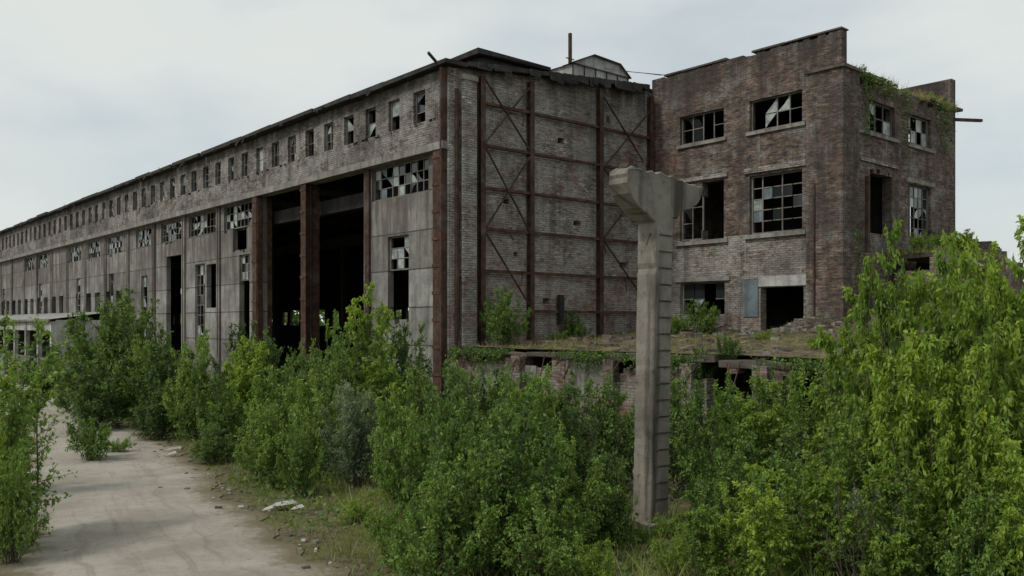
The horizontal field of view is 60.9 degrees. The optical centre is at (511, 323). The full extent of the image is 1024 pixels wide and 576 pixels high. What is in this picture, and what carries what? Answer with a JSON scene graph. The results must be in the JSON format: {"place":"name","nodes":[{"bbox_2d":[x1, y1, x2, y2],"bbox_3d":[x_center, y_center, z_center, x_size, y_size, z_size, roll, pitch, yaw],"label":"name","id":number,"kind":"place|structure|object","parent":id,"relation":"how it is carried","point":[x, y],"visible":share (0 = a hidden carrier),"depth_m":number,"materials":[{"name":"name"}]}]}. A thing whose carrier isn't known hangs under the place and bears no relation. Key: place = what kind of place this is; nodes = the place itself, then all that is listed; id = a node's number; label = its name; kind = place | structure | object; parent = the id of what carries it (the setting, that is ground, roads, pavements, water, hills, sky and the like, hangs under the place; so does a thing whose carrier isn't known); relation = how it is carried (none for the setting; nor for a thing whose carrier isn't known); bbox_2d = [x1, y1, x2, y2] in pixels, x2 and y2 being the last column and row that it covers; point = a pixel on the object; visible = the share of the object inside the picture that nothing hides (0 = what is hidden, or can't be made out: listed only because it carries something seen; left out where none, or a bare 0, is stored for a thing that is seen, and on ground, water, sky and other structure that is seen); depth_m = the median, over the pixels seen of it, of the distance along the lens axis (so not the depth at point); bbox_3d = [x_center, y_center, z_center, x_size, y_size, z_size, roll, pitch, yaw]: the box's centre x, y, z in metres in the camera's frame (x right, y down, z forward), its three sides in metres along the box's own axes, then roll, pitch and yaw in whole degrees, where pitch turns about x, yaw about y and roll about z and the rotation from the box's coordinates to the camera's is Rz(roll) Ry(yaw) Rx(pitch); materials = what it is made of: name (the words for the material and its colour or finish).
{"place":"outdoors","nodes":[
{"label":"outdoors","id":0,"kind":"place"},
{"bbox_2d":[0,375,350,575],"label":"dirt road","id":1,"kind":"structure","parent":0,"point":[118,514],"depth_m":17.30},
{"bbox_2d":[0,359,945,575],"bbox_3d":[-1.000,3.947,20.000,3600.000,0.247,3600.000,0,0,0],"label":"ground","id":2,"kind":"structure","parent":0,"point":[285,537],"depth_m":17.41,"materials":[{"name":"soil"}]},
{"bbox_2d":[0,437,50,564],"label":"elm shrub","id":3,"kind":"object","parent":2,"relation":"on","point":[14,519],"visible":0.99,"depth_m":14.46,"materials":[{"name":"green plant"}]},
{"bbox_2d":[0,311,51,473],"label":"poplar sapling","id":4,"kind":"object","parent":2,"relation":"on","point":[8,339],"visible":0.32,"depth_m":20.01,"materials":[{"name":"green plant"}]},
{"bbox_2d":[0,314,77,535],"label":"poplar sapling","id":5,"kind":"object","parent":2,"relation":"on","point":[11,425],"visible":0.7,"depth_m":16.10,"materials":[{"name":"green plant"}]},
{"bbox_2d":[0,311,115,371],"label":"lean to shed","id":6,"kind":"object","parent":2,"relation":"on","point":[24,329],"visible":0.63,"depth_m":71.01,"materials":[{"name":"concrete"}]},
{"bbox_2d":[36,307,109,411],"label":"alder shrub","id":7,"kind":"object","parent":2,"relation":"on","point":[71,356],"visible":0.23,"depth_m":39.47,"materials":[{"name":"green plant"}]},
{"bbox_2d":[64,414,113,460],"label":"weed plant","id":8,"kind":"object","parent":2,"relation":"on","point":[90,444],"visible":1,"depth_m":25.24,"materials":[{"name":"green plant"}]},
{"bbox_2d":[51,348,146,429],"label":"alder shrub","id":9,"kind":"object","parent":2,"relation":"on","point":[87,400],"visible":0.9,"depth_m":32.58,"materials":[{"name":"green plant"}]},
{"bbox_2d":[68,285,163,417],"bbox_3d":[-16.738,1.268,37.217,4.131,5.969,3.171,0,0,8],"label":"alder shrub","id":10,"kind":"object","parent":2,"relation":"on","point":[112,346],"visible":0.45,"depth_m":36.37,"materials":[{"name":"green plant"}]},
{"bbox_2d":[113,333,163,423],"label":"elm shrub","id":11,"kind":"object","parent":2,"relation":"on","point":[141,367],"visible":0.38,"depth_m":33.69,"materials":[{"name":"green plant"}]},
{"bbox_2d":[122,295,176,369],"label":"alder shrub","id":12,"kind":"object","parent":2,"relation":"on","point":[142,319],"visible":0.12,"depth_m":38.59,"materials":[{"name":"green plant"}]},
{"bbox_2d":[123,380,183,441],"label":"alder shrub","id":13,"kind":"object","parent":2,"relation":"on","point":[157,422],"visible":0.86,"depth_m":29.81,"materials":[{"name":"green plant"}]},
{"bbox_2d":[127,336,220,430],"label":"alder shrub","id":14,"kind":"object","parent":2,"relation":"on","point":[154,374],"visible":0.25,"depth_m":32.70,"materials":[{"name":"green plant"}]},
{"bbox_2d":[0,428,354,568],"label":"roadside stones","id":15,"kind":"object","parent":2,"relation":"on","point":[290,535],"visible":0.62,"depth_m":18.85,"materials":[{"name":"stone"}]},
{"bbox_2d":[160,327,228,441],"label":"elm shrub","id":16,"kind":"object","parent":2,"relation":"on","point":[186,374],"visible":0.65,"depth_m":29.68,"materials":[{"name":"green plant"}]},
{"bbox_2d":[188,422,244,464],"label":"alder shrub","id":17,"kind":"object","parent":2,"relation":"on","point":[210,450],"visible":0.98,"depth_m":24.85,"materials":[{"name":"green plant"}]},
{"bbox_2d":[190,371,250,451],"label":"elm shrub","id":18,"kind":"object","parent":2,"relation":"on","point":[226,417],"visible":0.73,"depth_m":26.75,"materials":[{"name":"green plant"}]},
{"bbox_2d":[206,335,269,443],"bbox_3d":[-9.085,2.203,29.051,2.009,3.669,1.754,1,-3,-13],"label":"ash leaved maple","id":19,"kind":"object","parent":2,"relation":"on","point":[239,377],"visible":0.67,"depth_m":28.81,"materials":[{"name":"green plant"}]},
{"bbox_2d":[209,320,266,426],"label":"alder shrub","id":20,"kind":"object","parent":2,"relation":"on","point":[240,332],"visible":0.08,"depth_m":32.90,"materials":[{"name":"green plant"}]},
{"bbox_2d":[232,398,293,482],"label":"elm shrub","id":21,"kind":"object","parent":2,"relation":"on","point":[267,441],"visible":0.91,"depth_m":21.85,"materials":[{"name":"green plant"}]},
{"bbox_2d":[244,326,297,428],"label":"alder shrub","id":22,"kind":"object","parent":2,"relation":"on","point":[274,354],"visible":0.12,"depth_m":29.89,"materials":[{"name":"green plant"}]},
{"bbox_2d":[240,356,312,468],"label":"elm shrub","id":23,"kind":"object","parent":2,"relation":"on","point":[284,399],"visible":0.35,"depth_m":23.84,"materials":[{"name":"green plant"}]},
{"bbox_2d":[274,418,323,498],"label":"elm shrub","id":24,"kind":"object","parent":2,"relation":"on","point":[297,473],"visible":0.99,"depth_m":19.88,"materials":[{"name":"green plant"}]},
{"bbox_2d":[268,337,335,422],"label":"alder shrub","id":25,"kind":"object","parent":2,"relation":"on","point":[301,360],"visible":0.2,"depth_m":26.75,"materials":[{"name":"green plant"}]},
{"bbox_2d":[275,361,355,481],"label":"elm shrub","id":26,"kind":"object","parent":2,"relation":"on","point":[319,401],"visible":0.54,"depth_m":21.95,"materials":[{"name":"green plant"}]},
{"bbox_2d":[295,341,365,468],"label":"elm shrub","id":27,"kind":"object","parent":2,"relation":"on","point":[339,377],"visible":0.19,"depth_m":23.92,"materials":[{"name":"green plant"}]},
{"bbox_2d":[0,33,661,416],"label":"abandoned factory hall","id":28,"kind":"structure","parent":2,"relation":"on","point":[442,195],"depth_m":41.43,"materials":[{"name":"concrete"}]},
{"bbox_2d":[3,91,427,343],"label":"window frames","id":29,"kind":"structure","parent":28,"relation":"in","point":[398,170],"depth_m":50.67,"materials":[{"name":"grey metal"}]},
{"bbox_2d":[307,309,362,397],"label":"elm shrub","id":30,"kind":"object","parent":2,"relation":"on","point":[335,327],"visible":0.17,"depth_m":29.03,"materials":[{"name":"green plant"}]},
{"bbox_2d":[316,379,396,487],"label":"willow shrub","id":31,"kind":"object","parent":2,"relation":"on","point":[353,438],"visible":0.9,"depth_m":20.70,"materials":[{"name":"green plant"}]},
{"bbox_2d":[330,318,390,434],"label":"alder shrub","id":32,"kind":"object","parent":2,"relation":"on","point":[361,347],"visible":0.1,"depth_m":30.04,"materials":[{"name":"green plant"}]},
{"bbox_2d":[343,280,398,391],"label":"ash leaved maple","id":33,"kind":"object","parent":2,"relation":"on","point":[354,311],"visible":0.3,"depth_m":30.83,"materials":[{"name":"green plant"}]},
{"bbox_2d":[346,340,408,457],"bbox_3d":[-3.952,2.235,25.043,2.003,3.612,2.076,0,0,-44],"label":"ash leaved maple","id":34,"kind":"object","parent":2,"relation":"on","point":[380,381],"visible":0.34,"depth_m":24.79,"materials":[{"name":"green plant"}]},
{"bbox_2d":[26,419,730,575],"bbox_3d":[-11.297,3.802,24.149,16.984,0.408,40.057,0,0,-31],"label":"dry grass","id":35,"kind":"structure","parent":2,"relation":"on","point":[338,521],"depth_m":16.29,"materials":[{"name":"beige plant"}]},
{"bbox_2d":[362,503,407,541],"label":"weed plant","id":36,"kind":"object","parent":2,"relation":"on","point":[387,522],"visible":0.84,"depth_m":15.97,"materials":[{"name":"green plant"}]},
{"bbox_2d":[376,528,416,571],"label":"weed plant","id":37,"kind":"object","parent":2,"relation":"on","point":[389,549],"visible":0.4,"depth_m":14.13,"materials":[{"name":"green plant"}]},
{"bbox_2d":[368,370,434,514],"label":"elm shrub","id":38,"kind":"object","parent":2,"relation":"on","point":[404,429],"visible":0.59,"depth_m":17.91,"materials":[{"name":"green plant"}]},
{"bbox_2d":[378,319,433,413],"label":"alder shrub","id":39,"kind":"object","parent":2,"relation":"on","point":[404,361],"visible":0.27,"depth_m":30.81,"materials":[{"name":"green plant"}]},
{"bbox_2d":[1,415,811,575],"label":"ground cover leaves","id":40,"kind":"object","parent":2,"relation":"on","point":[243,480],"visible":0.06,"depth_m":17.93,"materials":[{"name":"green plant"}]},
{"bbox_2d":[396,364,445,453],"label":"alder shrub","id":41,"kind":"object","parent":2,"relation":"on","point":[416,391],"visible":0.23,"depth_m":25.72,"materials":[{"name":"green plant"}]},
{"bbox_2d":[383,355,479,515],"bbox_3d":[-1.364,2.372,16.983,2.153,3.524,2.011,0,0,38],"label":"elm shrub","id":42,"kind":"object","parent":2,"relation":"on","point":[423,444],"visible":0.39,"depth_m":16.91,"materials":[{"name":"green plant"}]},
{"bbox_2d":[388,460,479,575],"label":"elm shrub","id":43,"kind":"object","parent":2,"relation":"on","point":[433,556],"visible":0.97,"depth_m":13.03,"materials":[{"name":"green plant"}]},
{"bbox_2d":[400,410,476,557],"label":"elm shrub","id":44,"kind":"object","parent":2,"relation":"on","point":[447,457],"visible":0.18,"depth_m":14.42,"materials":[{"name":"green plant"}]},
{"bbox_2d":[415,354,504,451],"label":"alder shrub","id":45,"kind":"object","parent":2,"relation":"on","point":[473,381],"visible":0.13,"depth_m":21.00,"materials":[{"name":"green plant"}]},
{"bbox_2d":[427,439,532,575],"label":"elm shrub","id":46,"kind":"object","parent":2,"relation":"on","point":[486,513],"visible":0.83,"depth_m":13.38,"materials":[{"name":"green plant"}]},
{"bbox_2d":[432,362,555,498],"bbox_3d":[-0.380,2.403,16.491,2.274,3.444,2.271,2,1,23],"label":"elm shrub","id":47,"kind":"object","parent":2,"relation":"on","point":[525,449],"visible":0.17,"depth_m":16.32,"materials":[{"name":"green plant"}]},
{"bbox_2d":[476,364,522,432],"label":"alder shrub","id":48,"kind":"object","parent":2,"relation":"on","point":[482,393],"visible":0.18,"depth_m":29.00,"materials":[{"name":"green plant"}]},
{"bbox_2d":[441,392,586,568],"bbox_3d":[-0.159,2.609,14.184,2.240,2.998,2.476,0,0,19],"label":"elm shrub","id":49,"kind":"object","parent":2,"relation":"on","point":[517,470],"visible":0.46,"depth_m":13.88,"materials":[{"name":"green plant"}]},
{"bbox_2d":[480,363,575,481],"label":"elm shrub","id":50,"kind":"object","parent":2,"relation":"on","point":[540,394],"visible":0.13,"depth_m":17.38,"materials":[{"name":"green plant"}]},
{"bbox_2d":[490,476,595,575],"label":"elm shrub","id":51,"kind":"object","parent":2,"relation":"on","point":[542,555],"visible":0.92,"depth_m":13.21,"materials":[{"name":"green plant"}]},
{"bbox_2d":[512,421,623,554],"bbox_3d":[1.000,2.908,14.937,1.808,2.379,1.806,2,2,34],"label":"elm shrub","id":52,"kind":"object","parent":2,"relation":"on","point":[566,471],"visible":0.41,"depth_m":14.76,"materials":[{"name":"green plant"}]},
{"bbox_2d":[538,368,608,462],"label":"alder shrub","id":53,"kind":"object","parent":2,"relation":"on","point":[567,394],"visible":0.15,"depth_m":20.11,"materials":[{"name":"green plant"}]},
{"bbox_2d":[558,533,617,575],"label":"weed plant","id":54,"kind":"object","parent":2,"relation":"on","point":[595,554],"visible":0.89,"depth_m":12.78,"materials":[{"name":"green plant"}]},
{"bbox_2d":[558,404,623,513],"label":"alder shrub","id":55,"kind":"object","parent":2,"relation":"on","point":[570,428],"visible":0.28,"depth_m":17.86,"materials":[{"name":"green plant"}]},
{"bbox_2d":[569,447,638,546],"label":"elm shrub","id":56,"kind":"object","parent":2,"relation":"on","point":[619,508],"visible":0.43,"depth_m":15.42,"materials":[{"name":"green plant"}]},
{"bbox_2d":[577,369,634,493],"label":"alder shrub","id":57,"kind":"object","parent":2,"relation":"on","point":[608,427],"visible":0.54,"depth_m":20.36,"materials":[{"name":"green plant"}]},
{"bbox_2d":[592,514,644,546],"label":"weed plant","id":58,"kind":"object","parent":2,"relation":"on","point":[616,531],"visible":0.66,"depth_m":15.27,"materials":[{"name":"green plant"}]},
{"bbox_2d":[618,157,677,531],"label":"plinth and fittings","id":59,"kind":"structure","parent":2,"relation":"on","point":[626,162],"depth_m":16.80,"materials":[{"name":"concrete"}]},
{"bbox_2d":[609,166,701,522],"bbox_3d":[2.777,0.524,17.074,2.310,6.956,0.503,2,-1,-41],"label":"concrete column","id":60,"kind":"object","parent":2,"relation":"on","point":[654,204],"visible":0.93,"depth_m":16.86,"materials":[{"name":"concrete"}]},
{"bbox_2d":[650,521,701,575],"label":"weed plant","id":61,"kind":"object","parent":2,"relation":"on","point":[679,544],"visible":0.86,"depth_m":13.47,"materials":[{"name":"green plant"}]},
{"bbox_2d":[669,369,722,499],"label":"alder shrub","id":62,"kind":"object","parent":2,"relation":"on","point":[682,414],"visible":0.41,"depth_m":19.87,"materials":[{"name":"green plant"}]},
{"bbox_2d":[448,292,955,454],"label":"collapsed annexe","id":63,"kind":"structure","parent":2,"relation":"on","point":[789,340],"depth_m":29.81,"materials":[{"name":"concrete"}]},
{"bbox_2d":[479,283,532,350],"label":"birch sapling","id":64,"kind":"object","parent":63,"relation":"on","point":[497,329],"visible":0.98,"depth_m":35.10,"materials":[{"name":"green plant"}]},
{"bbox_2d":[685,298,720,332],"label":"weed plant","id":65,"kind":"object","parent":63,"relation":"on","point":[702,321],"visible":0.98,"depth_m":38.87,"materials":[{"name":"green plant"}]},
{"bbox_2d":[686,128,721,313],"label":"wall","id":66,"kind":"structure","parent":2,"relation":"on","point":[713,213],"depth_m":45.62,"materials":[{"name":"brick"}]},
{"bbox_2d":[669,371,755,495],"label":"elm shrub","id":67,"kind":"object","parent":2,"relation":"on","point":[732,406],"visible":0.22,"depth_m":18.98,"materials":[{"name":"green plant"}]},
{"bbox_2d":[677,504,752,575],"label":"ash leaved maple","id":68,"kind":"object","parent":2,"relation":"on","point":[709,534],"visible":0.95,"depth_m":12.70,"materials":[{"name":"green plant"}]},
{"bbox_2d":[680,399,759,517],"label":"elm shrub","id":69,"kind":"object","parent":2,"relation":"on","point":[697,473],"visible":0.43,"depth_m":16.91,"materials":[{"name":"green plant"}]},
{"bbox_2d":[682,428,782,555],"bbox_3d":[3.809,2.943,14.976,1.770,2.306,1.903,0,0,16],"label":"elm shrub","id":70,"kind":"object","parent":2,"relation":"on","point":[717,499],"visible":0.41,"depth_m":14.79,"materials":[{"name":"green plant"}]},
{"bbox_2d":[652,32,830,414],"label":"front wall","id":71,"kind":"structure","parent":2,"relation":"on","point":[734,88],"depth_m":39.48,"materials":[{"name":"brick"}]},
{"bbox_2d":[682,91,927,315],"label":"windows","id":72,"kind":"structure","parent":71,"relation":"attached to","point":[918,195],"depth_m":40.25,"materials":[{"name":"black glass"}]},
{"bbox_2d":[703,462,793,575],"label":"ash leaved maple","id":73,"kind":"object","parent":2,"relation":"on","point":[753,542],"visible":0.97,"depth_m":12.49,"materials":[{"name":"green plant"}]},
{"bbox_2d":[715,375,791,498],"bbox_3d":[4.899,2.535,17.687,1.977,3.010,2.044,0,0,-10],"label":"ash leaved maple","id":74,"kind":"object","parent":2,"relation":"on","point":[764,426],"visible":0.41,"depth_m":17.41,"materials":[{"name":"green plant"}]},
{"bbox_2d":[733,362,795,492],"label":"alder shrub","id":75,"kind":"object","parent":2,"relation":"on","point":[785,393],"visible":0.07,"depth_m":19.88,"materials":[{"name":"green plant"}]},
{"bbox_2d":[735,447,836,571],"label":"elm shrub","id":76,"kind":"object","parent":2,"relation":"on","point":[797,483],"visible":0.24,"depth_m":13.91,"materials":[{"name":"green plant"}]},
{"bbox_2d":[748,422,840,527],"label":"alder shrub","id":77,"kind":"object","parent":2,"relation":"on","point":[796,448],"visible":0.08,"depth_m":15.41,"materials":[{"name":"green plant"}]},
{"bbox_2d":[686,93,915,328],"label":"floors and roof","id":78,"kind":"object","parent":2,"relation":"on","point":[784,305],"visible":0.03,"depth_m":43.17,"materials":[{"name":"concrete"}]},
{"bbox_2d":[760,359,853,479],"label":"elm shrub","id":79,"kind":"object","parent":2,"relation":"on","point":[796,396],"visible":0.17,"depth_m":17.90,"materials":[{"name":"green plant"}]},
{"bbox_2d":[765,449,867,575],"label":"ash leaved maple","id":80,"kind":"object","parent":2,"relation":"on","point":[816,515],"visible":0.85,"depth_m":13.11,"materials":[{"name":"green plant"}]},
{"bbox_2d":[664,26,982,417],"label":"copings and piers","id":81,"kind":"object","parent":2,"relation":"on","point":[831,161],"visible":0.84,"depth_m":36.15,"materials":[{"name":"brick"}]},
{"bbox_2d":[798,398,888,559],"bbox_3d":[5.631,2.676,14.372,1.883,2.866,1.797,-4,4,-35],"label":"elm shrub","id":82,"kind":"object","parent":2,"relation":"on","point":[848,471],"visible":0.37,"depth_m":14.25,"materials":[{"name":"green plant"}]},
{"bbox_2d":[803,286,914,477],"bbox_3d":[7.018,1.669,17.242,2.327,4.908,1.869,0,0,25],"label":"ash leaved maple","id":83,"kind":"object","parent":2,"relation":"on","point":[823,343],"visible":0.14,"depth_m":17.10,"materials":[{"name":"green plant"}]},
{"bbox_2d":[819,474,903,575],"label":"dead shrub","id":84,"kind":"object","parent":2,"relation":"on","point":[840,572],"visible":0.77,"depth_m":12.44,"materials":[{"name":"brown plant"}]},
{"bbox_2d":[829,479,915,572],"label":"willow shrub","id":85,"kind":"object","parent":2,"relation":"on","point":[852,500],"visible":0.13,"depth_m":13.21,"materials":[{"name":"green plant"}]},
{"bbox_2d":[842,218,937,482],"bbox_3d":[6.607,1.134,15.100,1.686,6.062,1.442,0,0,23],"label":"ash leaved maple","id":86,"kind":"object","parent":2,"relation":"on","point":[917,300],"visible":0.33,"depth_m":15.38,"materials":[{"name":"green plant"}]},
{"bbox_2d":[845,450,952,575],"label":"ash leaved maple","id":87,"kind":"object","parent":2,"relation":"on","point":[896,550],"visible":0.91,"depth_m":12.38,"materials":[{"name":"green plant"}]},
{"bbox_2d":[868,532,944,575],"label":"weed plant","id":88,"kind":"object","parent":2,"relation":"on","point":[912,571],"visible":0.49,"depth_m":12.03,"materials":[{"name":"green plant"}]},
{"bbox_2d":[860,77,954,313],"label":"end wall","id":89,"kind":"structure","parent":2,"relation":"on","point":[938,168],"depth_m":39.24,"materials":[{"name":"brick"}]},
{"bbox_2d":[849,71,963,296],"bbox_3d":[17.982,-5.799,39.217,10.774,9.760,0.483,0,0,-41],"label":"wall creeper","id":90,"kind":"object","parent":89,"relation":"attached to","point":[946,104],"depth_m":37.93,"materials":[{"name":"green plant"}]},
{"bbox_2d":[856,327,959,574],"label":"ash leaved maple","id":91,"kind":"object","parent":2,"relation":"on","point":[891,414],"visible":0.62,"depth_m":13.07,"materials":[{"name":"green plant"}]},
{"bbox_2d":[899,81,941,269],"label":"back wall","id":92,"kind":"structure","parent":2,"relation":"on","point":[934,87],"depth_m":43.69,"materials":[{"name":"brick"}]},
{"bbox_2d":[873,249,1010,477],"bbox_3d":[6.997,1.476,14.036,1.935,5.358,1.672,0,0,33],"label":"ash leaved maple","id":93,"kind":"object","parent":2,"relation":"on","point":[963,323],"visible":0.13,"depth_m":13.64,"materials":[{"name":"green plant"}]},
{"bbox_2d":[911,229,982,427],"bbox_3d":[8.429,1.090,16.664,1.810,5.930,2.015,0,0,-19],"label":"ash leaved maple","id":94,"kind":"object","parent":2,"relation":"on","point":[953,238],"visible":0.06,"depth_m":16.68,"materials":[{"name":"green plant"}]},
{"bbox_2d":[894,243,1010,362],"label":"ruined outbuilding","id":95,"kind":"structure","parent":2,"relation":"on","point":[926,255],"depth_m":37.96,"materials":[{"name":"brick"}]},
{"bbox_2d":[923,343,1013,567],"bbox_3d":[6.657,2.147,12.536,1.344,3.782,1.306,0,0,4],"label":"ash leaved maple","id":96,"kind":"object","parent":2,"relation":"on","point":[980,446],"visible":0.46,"depth_m":12.35,"materials":[{"name":"green plant"}]},
{"bbox_2d":[919,458,1023,575],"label":"elm shrub","id":97,"kind":"object","parent":2,"relation":"on","point":[947,557],"visible":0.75,"depth_m":11.78,"materials":[{"name":"green plant"}]},
{"bbox_2d":[946,241,1023,410],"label":"ash leaved maple","id":98,"kind":"object","parent":2,"relation":"on","point":[1011,334],"visible":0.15,"depth_m":14.12,"materials":[{"name":"green plant"}]},
{"bbox_2d":[949,321,1023,519],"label":"ash leaved maple","id":99,"kind":"object","parent":2,"relation":"on","point":[1003,396],"visible":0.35,"depth_m":12.68,"materials":[{"name":"green plant"}]},
{"bbox_2d":[961,415,1023,575],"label":"ash leaved maple","id":100,"kind":"object","parent":2,"relation":"on","point":[1011,474],"visible":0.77,"depth_m":11.52,"materials":[{"name":"green plant"}]},
{"bbox_2d":[987,226,1023,466],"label":"ash leaved maple","id":101,"kind":"object","parent":2,"relation":"on","point":[1016,307],"visible":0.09,"depth_m":14.39,"materials":[{"name":"green plant"}]},
{"bbox_2d":[0,0,1023,321],"label":"sky","id":102,"kind":"structure","parent":0,"point":[96,95],"materials":[{"name":"grey"}]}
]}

